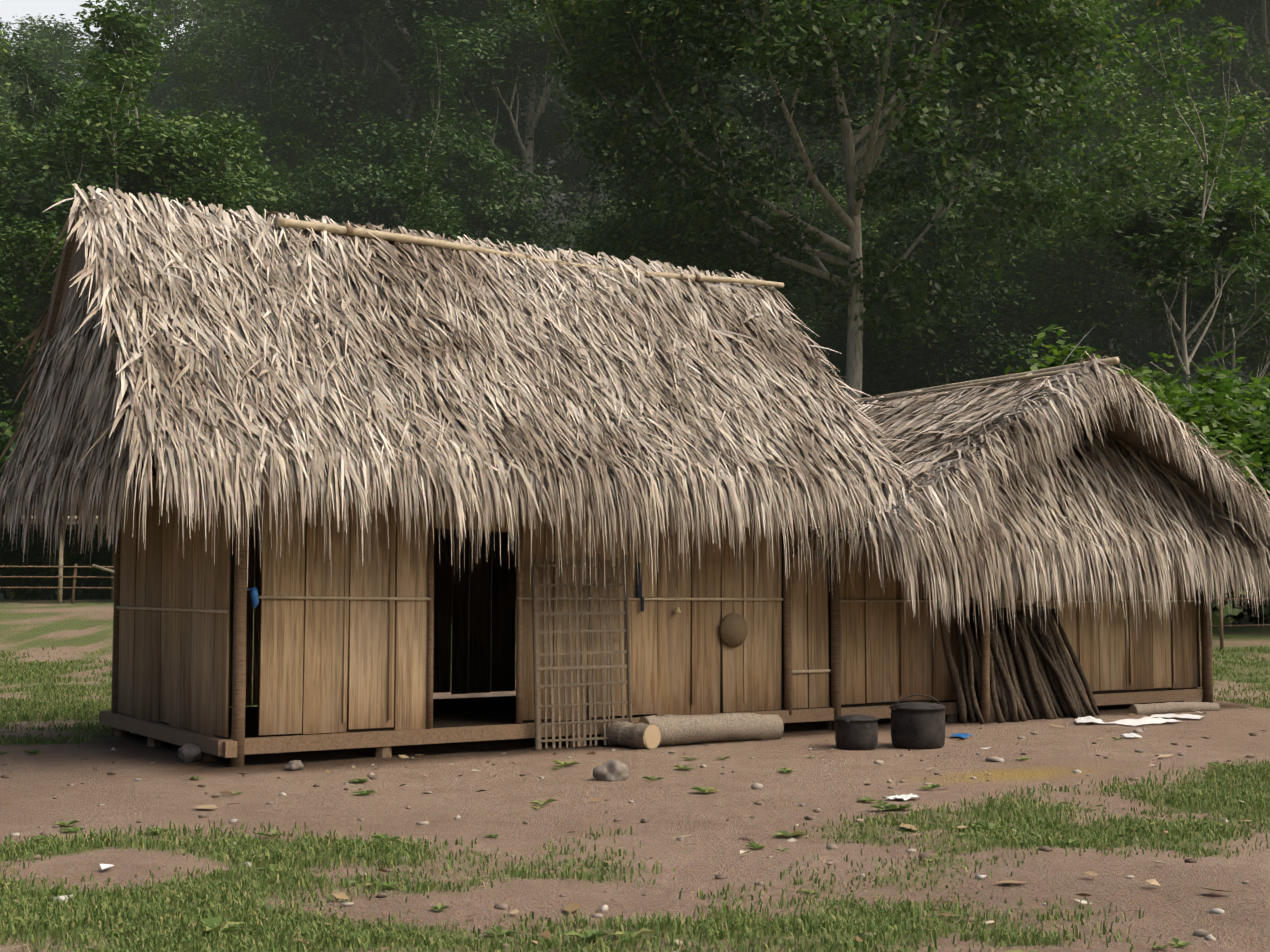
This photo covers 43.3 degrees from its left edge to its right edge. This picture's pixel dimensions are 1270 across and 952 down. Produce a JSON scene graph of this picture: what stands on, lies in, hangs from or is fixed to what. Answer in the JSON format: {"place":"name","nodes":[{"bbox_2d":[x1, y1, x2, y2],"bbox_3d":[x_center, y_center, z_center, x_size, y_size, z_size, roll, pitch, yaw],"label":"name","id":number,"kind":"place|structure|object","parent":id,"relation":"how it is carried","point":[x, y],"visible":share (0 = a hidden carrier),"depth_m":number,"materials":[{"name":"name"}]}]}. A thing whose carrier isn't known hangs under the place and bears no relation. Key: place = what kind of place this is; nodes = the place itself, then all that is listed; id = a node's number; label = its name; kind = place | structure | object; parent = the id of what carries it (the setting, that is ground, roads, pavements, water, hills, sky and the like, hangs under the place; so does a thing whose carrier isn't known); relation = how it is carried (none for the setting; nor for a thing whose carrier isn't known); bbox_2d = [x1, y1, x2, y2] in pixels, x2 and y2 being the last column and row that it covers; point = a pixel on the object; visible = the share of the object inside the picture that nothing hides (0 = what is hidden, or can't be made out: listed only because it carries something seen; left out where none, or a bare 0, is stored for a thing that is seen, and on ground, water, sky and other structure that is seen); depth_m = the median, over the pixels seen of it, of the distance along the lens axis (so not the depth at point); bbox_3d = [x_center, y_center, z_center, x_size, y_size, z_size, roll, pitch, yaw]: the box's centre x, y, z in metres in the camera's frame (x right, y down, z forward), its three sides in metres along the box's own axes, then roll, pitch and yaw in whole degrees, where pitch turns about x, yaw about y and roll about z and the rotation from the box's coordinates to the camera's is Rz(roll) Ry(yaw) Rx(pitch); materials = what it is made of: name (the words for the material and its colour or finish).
{"place":"outdoors","nodes":[
{"label":"outdoors","id":0,"kind":"place"},
{"bbox_2d":[0,0,208,79],"label":"sky","id":1,"kind":"structure","parent":0,"point":[8,8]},
{"bbox_2d":[0,64,1269,951],"bbox_3d":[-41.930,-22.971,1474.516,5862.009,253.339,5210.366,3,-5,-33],"label":"ground","id":2,"kind":"structure","parent":0,"point":[1179,901],"depth_m":10.63,"materials":[{"name":"soil"}]},
{"bbox_2d":[0,209,37,432],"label":"forest tree","id":3,"kind":"object","parent":2,"relation":"on","point":[4,274],"visible":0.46,"depth_m":46.77,"materials":[{"name":"green plant"}]},
{"bbox_2d":[0,306,42,467],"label":"forest tree","id":4,"kind":"object","parent":2,"relation":"on","point":[6,394],"visible":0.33,"depth_m":48.16,"materials":[{"name":"green plant"}]},
{"bbox_2d":[0,226,47,431],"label":"forest tree","id":5,"kind":"object","parent":2,"relation":"on","point":[32,317],"depth_m":54.11,"materials":[{"name":"green plant"}]},
{"bbox_2d":[3,14,56,75],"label":"forest tree","id":6,"kind":"object","parent":2,"relation":"on","point":[28,19],"visible":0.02,"depth_m":110.17,"materials":[{"name":"green plant"}]},
{"bbox_2d":[0,34,87,154],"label":"forest tree","id":7,"kind":"object","parent":2,"relation":"on","point":[5,58],"depth_m":79.68,"materials":[{"name":"green plant"}]},
{"bbox_2d":[0,505,104,599],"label":"bush","id":8,"kind":"object","parent":2,"relation":"on","point":[6,542],"visible":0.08,"depth_m":43.73,"materials":[{"name":"green plant"}]},
{"bbox_2d":[0,402,112,599],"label":"tree","id":9,"kind":"object","parent":2,"relation":"on","point":[4,458],"visible":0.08,"depth_m":43.37,"materials":[{"name":"green plant"}]},
{"bbox_2d":[10,508,111,599],"bbox_3d":[-15.765,1.444,47.075,5.218,5.584,5.337,-3,-5,39],"label":"bush","id":10,"kind":"object","parent":2,"relation":"on","point":[70,590],"visible":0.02,"depth_m":45.39,"materials":[{"name":"green plant"}]},
{"bbox_2d":[0,45,123,417],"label":"forest tree","id":11,"kind":"object","parent":2,"relation":"on","point":[30,112],"visible":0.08,"depth_m":60.04,"materials":[{"name":"green plant"}]},
{"bbox_2d":[0,24,124,206],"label":"forest tree","id":12,"kind":"object","parent":2,"relation":"on","point":[10,127],"visible":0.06,"depth_m":66.18,"materials":[{"name":"green plant"}]},
{"bbox_2d":[31,504,114,599],"bbox_3d":[-15.252,1.399,46.289,5.118,5.477,5.235,-2,-4,23],"label":"bush","id":13,"kind":"object","parent":2,"relation":"on","point":[104,594],"visible":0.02,"depth_m":44.62,"materials":[{"name":"green plant"}]},
{"bbox_2d":[0,79,154,161],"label":"forest tree","id":14,"kind":"object","parent":2,"relation":"on","point":[8,112],"visible":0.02,"depth_m":77.14,"materials":[{"name":"green plant"}]},
{"bbox_2d":[0,73,157,117],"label":"forest tree","id":15,"kind":"object","parent":2,"relation":"on","point":[18,93],"depth_m":82.52,"materials":[{"name":"green plant"}]},
{"bbox_2d":[0,0,199,119],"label":"forest tree","id":16,"kind":"object","parent":2,"relation":"on","point":[60,54],"visible":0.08,"depth_m":94.52,"materials":[{"name":"green plant"}]},
{"bbox_2d":[0,103,262,366],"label":"forest tree","id":17,"kind":"object","parent":2,"relation":"on","point":[213,188],"visible":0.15,"depth_m":47.04,"materials":[{"name":"green plant"}]},
{"bbox_2d":[6,105,265,394],"bbox_3d":[-20.152,-5.333,61.641,12.188,17.479,11.434,1,-4,-16],"label":"forest tree","id":18,"kind":"object","parent":2,"relation":"on","point":[50,199],"depth_m":59.05,"materials":[{"name":"green plant"}]},
{"bbox_2d":[0,0,286,394],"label":"forest tree","id":19,"kind":"object","parent":2,"relation":"on","point":[117,141],"visible":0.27,"depth_m":50.01,"materials":[{"name":"green plant"}]},
{"bbox_2d":[0,102,291,399],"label":"forest tree","id":20,"kind":"object","parent":2,"relation":"on","point":[259,166],"visible":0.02,"depth_m":58.27,"materials":[{"name":"green plant"}]},
{"bbox_2d":[79,0,224,119],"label":"forest tree","id":21,"kind":"object","parent":2,"relation":"on","point":[164,5],"visible":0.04,"depth_m":91.76,"materials":[{"name":"green plant"}]},
{"bbox_2d":[93,6,226,102],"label":"forest tree","id":22,"kind":"object","parent":2,"relation":"on","point":[181,33],"visible":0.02,"depth_m":99.31,"materials":[{"name":"green plant"}]},
{"bbox_2d":[178,743,202,762],"bbox_3d":[-3.848,2.402,13.857,0.220,0.177,0.205,1,-4,-12],"label":"rock","id":23,"kind":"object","parent":2,"relation":"on","point":[189,752],"depth_m":13.81,"materials":[{"name":"stone"}]},
{"bbox_2d":[134,43,271,211],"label":"forest tree","id":24,"kind":"object","parent":2,"relation":"on","point":[161,93],"visible":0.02,"depth_m":83.84,"materials":[{"name":"green plant"}]},
{"bbox_2d":[172,0,245,49],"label":"forest tree","id":25,"kind":"object","parent":2,"relation":"on","point":[197,2],"visible":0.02,"depth_m":108.63,"materials":[{"name":"green plant"}]},
{"bbox_2d":[152,48,292,212],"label":"forest tree","id":26,"kind":"object","parent":2,"relation":"on","point":[196,66],"visible":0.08,"depth_m":73.02,"materials":[{"name":"green plant"}]},
{"bbox_2d":[231,186,321,221],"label":"forest tree","id":27,"kind":"object","parent":2,"relation":"on","point":[287,207],"depth_m":59.91,"materials":[{"name":"green plant"}]},
{"bbox_2d":[161,0,405,222],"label":"forest tree","id":28,"kind":"object","parent":2,"relation":"on","point":[227,48],"visible":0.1,"depth_m":80.95,"materials":[{"name":"green plant"}]},
{"bbox_2d":[285,760,303,770],"bbox_3d":[-2.846,2.437,13.353,0.180,0.130,0.168,-4,-5,44],"label":"corner rock","id":29,"kind":"object","parent":2,"relation":"on","point":[296,765],"visible":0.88,"depth_m":13.30,"materials":[{"name":"stone"}]},
{"bbox_2d":[200,0,405,91],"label":"forest tree","id":30,"kind":"object","parent":2,"relation":"on","point":[247,7],"visible":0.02,"depth_m":87.08,"materials":[{"name":"green plant"}]},
{"bbox_2d":[215,95,409,231],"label":"forest tree","id":31,"kind":"object","parent":2,"relation":"on","point":[292,147],"visible":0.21,"depth_m":67.06,"materials":[{"name":"green plant"}]},
{"bbox_2d":[217,0,477,227],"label":"forest tree","id":32,"kind":"object","parent":2,"relation":"on","point":[361,91],"visible":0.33,"depth_m":70.20,"materials":[{"name":"green plant"}]},
{"bbox_2d":[230,0,482,224],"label":"forest tree","id":33,"kind":"object","parent":2,"relation":"on","point":[297,22],"visible":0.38,"depth_m":73.11,"materials":[{"name":"green plant"}]},
{"bbox_2d":[276,13,557,251],"bbox_3d":[-8.906,-7.254,62.755,11.120,21.552,10.006,2,-5,-29],"label":"forest tree","id":34,"kind":"object","parent":2,"relation":"on","point":[373,201],"visible":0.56,"depth_m":61.96,"materials":[{"name":"green plant"}]},
{"bbox_2d":[267,0,566,208],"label":"forest tree","id":35,"kind":"object","parent":2,"relation":"on","point":[419,9],"visible":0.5,"depth_m":68.19,"materials":[{"name":"green plant"}]},
{"bbox_2d":[385,150,475,240],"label":"forest tree","id":36,"kind":"object","parent":2,"relation":"on","point":[429,219],"visible":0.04,"depth_m":52.03,"materials":[{"name":"green plant"}]},
{"bbox_2d":[333,0,598,230],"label":"forest tree","id":37,"kind":"object","parent":2,"relation":"on","point":[564,153],"depth_m":85.91,"materials":[{"name":"green plant"}]},
{"bbox_2d":[455,0,579,184],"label":"forest tree","id":38,"kind":"object","parent":2,"relation":"on","point":[552,87],"depth_m":78.19,"materials":[{"name":"green plant"}]},
{"bbox_2d":[388,0,659,255],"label":"forest tree","id":39,"kind":"object","parent":2,"relation":"on","point":[528,140],"visible":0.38,"depth_m":67.46,"materials":[{"name":"green plant"}]},
{"bbox_2d":[593,759,628,781],"bbox_3d":[-0.184,2.332,12.647,0.257,0.196,0.312,-1,-4,20],"label":"yard rock","id":40,"kind":"object","parent":2,"relation":"on","point":[612,770],"visible":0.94,"depth_m":12.55,"materials":[{"name":"stone"}]},
{"bbox_2d":[601,721,660,749],"bbox_3d":[-0.050,2.469,15.260,0.264,0.257,0.604,4,-6,-45],"label":"short log","id":41,"kind":"object","parent":2,"relation":"on","point":[635,736],"visible":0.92,"depth_m":15.12,"materials":[{"name":"brown wood"}]},
{"bbox_2d":[4,701,1263,951],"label":"dry leaf litter","id":42,"kind":"object","parent":2,"relation":"on","point":[572,907],"visible":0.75,"depth_m":9.06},
{"bbox_2d":[0,516,1269,648],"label":"pen fence posts","id":43,"kind":"object","parent":2,"relation":"on","point":[60,576],"visible":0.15,"depth_m":40.50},
{"bbox_2d":[0,706,1269,951],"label":"weeds","id":44,"kind":"object","parent":2,"relation":"on","point":[234,926],"visible":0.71,"depth_m":9.51,"materials":[{"name":"green plant"}]},
{"bbox_2d":[0,689,1269,951],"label":"pebbles","id":45,"kind":"object","parent":2,"relation":"on","point":[832,845],"visible":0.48,"depth_m":10.29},
{"bbox_2d":[111,490,1212,766],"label":"wooden posts","id":46,"kind":"object","parent":2,"relation":"on","point":[239,668],"visible":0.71,"depth_m":16.41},
{"bbox_2d":[29,198,874,486],"bbox_3d":[-1.826,-1.163,16.851,7.980,2.549,4.700,3,-5,-33],"label":"roof shell","id":47,"kind":"object","parent":46,"relation":"on","point":[66,269],"visible":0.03,"depth_m":15.04},
{"bbox_2d":[0,183,930,593],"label":"thatched roof","id":48,"kind":"structure","parent":47,"relation":"on","point":[566,349],"depth_m":14.90,"materials":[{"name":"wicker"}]},
{"bbox_2d":[275,216,783,296],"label":"roof ridge poles","id":49,"kind":"object","parent":48,"relation":"on","point":[347,230],"visible":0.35,"depth_m":16.64,"materials":[{"name":"brown wood"}]},
{"bbox_2d":[531,554,631,749],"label":"lattice panel","id":50,"kind":"structure","parent":46,"relation":"attached to","point":[536,614],"depth_m":15.25,"materials":[{"name":"brown wood"}]},
{"bbox_2d":[636,545,643,610],"bbox_3d":[0.050,1.007,15.758,0.082,0.650,0.034,3,-5,-33],"label":"hanging sheath","id":51,"kind":"object","parent":46,"relation":"attached to","point":[638,583],"visible":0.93,"depth_m":15.74,"materials":[{"name":"grey fabric"}]},
{"bbox_2d":[99,688,1202,761],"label":"house sill beams","id":52,"kind":"structure","parent":46,"relation":"attached to","point":[214,748],"depth_m":14.76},
{"bbox_2d":[116,540,1198,673],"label":"house wall rails","id":53,"kind":"object","parent":46,"relation":"attached to","point":[427,598],"visible":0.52,"depth_m":15.93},
{"bbox_2d":[121,457,1197,763],"bbox_3d":[0.936,1.381,18.476,12.650,3.020,3.484,3,-5,-33],"label":"wooden frame","id":54,"kind":"object","parent":46,"relation":"attached to","point":[479,711],"visible":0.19,"depth_m":15.34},
{"bbox_2d":[118,469,1201,736],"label":"house wall boards","id":55,"kind":"object","parent":46,"relation":"attached to","point":[176,669],"visible":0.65,"depth_m":15.90,"materials":[{"name":"wood"}]},
{"bbox_2d":[720,603,747,646],"bbox_3d":[1.031,1.513,16.318,0.344,0.462,0.103,3,-5,-33],"label":"gourd","id":56,"kind":"object","parent":55,"relation":"hanging from","point":[733,629],"visible":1,"depth_m":16.27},
{"bbox_2d":[791,326,1269,656],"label":"thatched roof","id":57,"kind":"structure","parent":46,"relation":"on","point":[976,528],"depth_m":18.10,"materials":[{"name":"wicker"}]},
{"bbox_2d":[851,357,1119,404],"bbox_3d":[3.883,-1.112,20.312,0.356,0.156,5.501,3,-5,-33],"label":"ridge pole","id":58,"kind":"object","parent":57,"relation":"on","point":[1025,376],"visible":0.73,"depth_m":19.50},
{"bbox_2d":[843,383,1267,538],"bbox_3d":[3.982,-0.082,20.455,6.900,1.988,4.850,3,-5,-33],"label":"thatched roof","id":59,"kind":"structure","parent":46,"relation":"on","point":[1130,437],"depth_m":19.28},
{"bbox_2d":[550,16,788,241],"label":"forest tree","id":60,"kind":"object","parent":2,"relation":"on","point":[647,137],"depth_m":77.79,"materials":[{"name":"green plant"}]},
{"bbox_2d":[522,99,832,334],"bbox_3d":[0.759,-3.630,53.228,11.903,16.610,11.327,-1,-4,14],"label":"forest tree","id":61,"kind":"object","parent":2,"relation":"on","point":[594,245],"visible":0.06,"depth_m":51.53,"materials":[{"name":"green plant"}]},
{"bbox_2d":[544,96,815,287],"bbox_3d":[0.775,-5.070,62.948,11.227,19.006,14.077,3,-5,-36],"label":"forest tree","id":62,"kind":"object","parent":2,"relation":"on","point":[610,209],"visible":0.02,"depth_m":61.55,"materials":[{"name":"green plant"}]},
{"bbox_2d":[638,713,783,746],"bbox_3d":[0.749,2.469,15.636,1.519,0.319,0.311,2,-5,-28],"label":"log","id":63,"kind":"object","parent":2,"relation":"on","point":[683,729],"visible":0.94,"depth_m":15.53,"materials":[{"name":"beige wood"}]},
{"bbox_2d":[583,0,838,229],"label":"forest tree","id":64,"kind":"object","parent":2,"relation":"on","point":[743,89],"visible":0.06,"depth_m":68.65,"materials":[{"name":"green plant"}]},
{"bbox_2d":[627,0,881,230],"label":"forest tree","id":65,"kind":"object","parent":2,"relation":"on","point":[816,142],"depth_m":73.06,"materials":[{"name":"green plant"}]},
{"bbox_2d":[703,98,899,341],"bbox_3d":[6.179,-6.984,65.979,10.438,17.250,10.661,-1,-4,8],"label":"forest tree","id":66,"kind":"object","parent":2,"relation":"on","point":[789,199],"visible":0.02,"depth_m":64.76,"materials":[{"name":"green plant"}]},
{"bbox_2d":[736,8,918,211],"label":"forest tree","id":67,"kind":"object","parent":2,"relation":"on","point":[868,105],"depth_m":81.47,"materials":[{"name":"green plant"}]},
{"bbox_2d":[502,0,1159,399],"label":"tree","id":68,"kind":"object","parent":2,"relation":"on","point":[986,82],"visible":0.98,"depth_m":47.33,"materials":[{"name":"green plant"}]},
{"bbox_2d":[741,0,930,149],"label":"forest tree","id":69,"kind":"object","parent":2,"relation":"on","point":[889,25],"depth_m":78.80,"materials":[{"name":"green plant"}]},
{"bbox_2d":[834,714,878,749],"bbox_3d":[2.075,2.399,14.991,0.411,0.318,0.411,1,-4,-12],"label":"pot","id":70,"kind":"object","parent":2,"relation":"on","point":[856,732],"visible":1,"depth_m":14.82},
{"bbox_2d":[784,203,962,395],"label":"forest tree","id":71,"kind":"object","parent":2,"relation":"on","point":[827,341],"visible":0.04,"depth_m":57.92,"materials":[{"name":"green plant"}]},
{"bbox_2d":[785,106,1020,392],"bbox_3d":[10.065,-5.627,64.145,11.420,18.418,11.799,4,-8,-17],"label":"forest tree","id":72,"kind":"object","parent":2,"relation":"on","point":[832,155],"visible":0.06,"depth_m":61.96,"materials":[{"name":"green plant"}]},
{"bbox_2d":[889,694,945,749],"bbox_3d":[2.679,2.319,15.149,0.555,0.499,0.530,2,-4,-23],"label":"pot","id":73,"kind":"object","parent":2,"relation":"on","point":[918,725],"visible":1,"depth_m":14.94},
{"bbox_2d":[764,98,1097,396],"bbox_3d":[10.723,-4.493,60.386,12.837,19.779,12.377,-1,-4,13],"label":"forest tree","id":74,"kind":"object","parent":2,"relation":"on","point":[1020,255],"visible":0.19,"depth_m":57.26,"materials":[{"name":"green plant"}]},
{"bbox_2d":[810,142,1110,397],"bbox_3d":[11.243,-3.055,54.449,10.380,15.786,11.326,1,-3,-29],"label":"forest tree","id":75,"kind":"object","parent":2,"relation":"on","point":[886,356],"visible":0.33,"depth_m":53.78,"materials":[{"name":"green plant"}]},
{"bbox_2d":[866,0,1102,237],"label":"forest tree","id":76,"kind":"object","parent":2,"relation":"on","point":[948,122],"visible":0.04,"depth_m":70.18,"materials":[{"name":"green plant"}]},
{"bbox_2d":[876,0,1151,182],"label":"forest tree","id":77,"kind":"object","parent":2,"relation":"on","point":[1119,22],"depth_m":74.47,"materials":[{"name":"green plant"}]},
{"bbox_2d":[882,0,1146,166],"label":"forest tree","id":78,"kind":"object","parent":2,"relation":"on","point":[1122,66],"depth_m":76.88,"materials":[{"name":"green plant"}]},
{"bbox_2d":[938,597,1099,723],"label":"poles","id":79,"kind":"object","parent":2,"relation":"on","point":[1053,680],"visible":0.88,"depth_m":18.14,"materials":[{"name":"brown wood"}]},
{"bbox_2d":[973,35,1269,399],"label":"forest tree","id":80,"kind":"object","parent":2,"relation":"on","point":[1093,314],"visible":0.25,"depth_m":56.26,"materials":[{"name":"green plant"}]},
{"bbox_2d":[998,64,1269,397],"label":"forest tree","id":81,"kind":"object","parent":2,"relation":"on","point":[1226,152],"visible":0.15,"depth_m":61.28,"materials":[{"name":"green plant"}]},
{"bbox_2d":[999,324,1269,632],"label":"bush","id":82,"kind":"object","parent":2,"relation":"on","point":[1214,430],"visible":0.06,"depth_m":33.77,"materials":[{"name":"green plant"}]},
{"bbox_2d":[1109,717,1178,725],"bbox_3d":[5.560,2.682,17.544,1.043,0.046,0.472,4,-5,-41],"label":"cloth","id":83,"kind":"object","parent":2,"relation":"on","point":[1144,720],"visible":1,"depth_m":17.46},
{"bbox_2d":[1023,15,1269,361],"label":"forest tree","id":84,"kind":"object","parent":2,"relation":"on","point":[1093,148],"depth_m":67.51,"materials":[{"name":"green plant"}]},
{"bbox_2d":[1128,352,1193,415],"bbox_3d":[12.131,0.427,42.936,6.826,7.305,6.983,-1,-4,9],"label":"bush","id":85,"kind":"object","parent":2,"relation":"on","point":[1159,372],"depth_m":42.33,"materials":[{"name":"green plant"}]},
{"bbox_2d":[1070,0,1263,164],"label":"forest tree","id":86,"kind":"object","parent":2,"relation":"on","point":[1192,26],"visible":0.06,"depth_m":77.47,"materials":[{"name":"green plant"}]},
{"bbox_2d":[1068,0,1269,401],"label":"slim tree","id":87,"kind":"object","parent":2,"relation":"on","point":[1251,220],"visible":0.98,"depth_m":45.65,"materials":[{"name":"green plant"}]},
{"bbox_2d":[1129,702,1220,714],"bbox_3d":[6.451,2.784,19.106,1.326,0.172,0.158,2,-4,-26],"label":"log","id":88,"kind":"object","parent":2,"relation":"on","point":[1161,708],"visible":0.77,"depth_m":19.02,"materials":[{"name":"brown wood"}]},
{"bbox_2d":[1150,714,1204,718],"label":"white litter","id":89,"kind":"object","parent":2,"relation":"on","point":[1191,716],"visible":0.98,"depth_m":18.08,"materials":[{"name":"paper"}]},
{"bbox_2d":[1109,0,1269,178],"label":"forest tree","id":90,"kind":"object","parent":2,"relation":"on","point":[1202,8],"visible":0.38,"depth_m":69.85,"materials":[{"name":"green plant"}]},
{"bbox_2d":[1127,9,1264,129],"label":"forest tree","id":91,"kind":"object","parent":2,"relation":"on","point":[1244,84],"visible":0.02,"depth_m":83.12,"materials":[{"name":"green plant"}]},
{"bbox_2d":[1128,91,1269,397],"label":"slim tree","id":92,"kind":"object","parent":2,"relation":"on","point":[1198,300],"visible":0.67,"depth_m":51.23,"materials":[{"name":"green plant"}]},
{"bbox_2d":[1160,8,1264,143],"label":"forest tree","id":93,"kind":"object","parent":2,"relation":"on","point":[1230,86],"visible":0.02,"depth_m":81.13,"materials":[{"name":"green plant"}]},
{"bbox_2d":[1164,350,1269,623],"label":"bush","id":94,"kind":"object","parent":2,"relation":"on","point":[1256,402],"visible":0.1,"depth_m":35.03,"materials":[{"name":"green plant"}]},
{"bbox_2d":[1172,52,1269,376],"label":"forest tree","id":95,"kind":"object","parent":2,"relation":"on","point":[1265,72],"visible":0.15,"depth_m":63.80,"materials":[{"name":"green plant"}]},
{"bbox_2d":[1209,410,1269,624],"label":"bush","id":96,"kind":"object","parent":2,"relation":"on","point":[1262,611],"visible":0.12,"depth_m":33.70,"materials":[{"name":"green plant"}]},
{"bbox_2d":[1229,300,1269,391],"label":"forest tree","id":97,"kind":"object","parent":2,"relation":"on","point":[1250,370],"visible":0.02,"depth_m":58.30,"materials":[{"name":"green plant"}]},
{"bbox_2d":[0,645,1269,951],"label":"grass","id":98,"kind":"structure","parent":0,"point":[64,917],"depth_m":8.20,"materials":[{"name":"plant"}]},
{"bbox_2d":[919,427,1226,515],"bbox_3d":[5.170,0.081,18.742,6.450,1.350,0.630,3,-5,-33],"label":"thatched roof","id":99,"kind":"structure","parent":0,"point":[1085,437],"depth_m":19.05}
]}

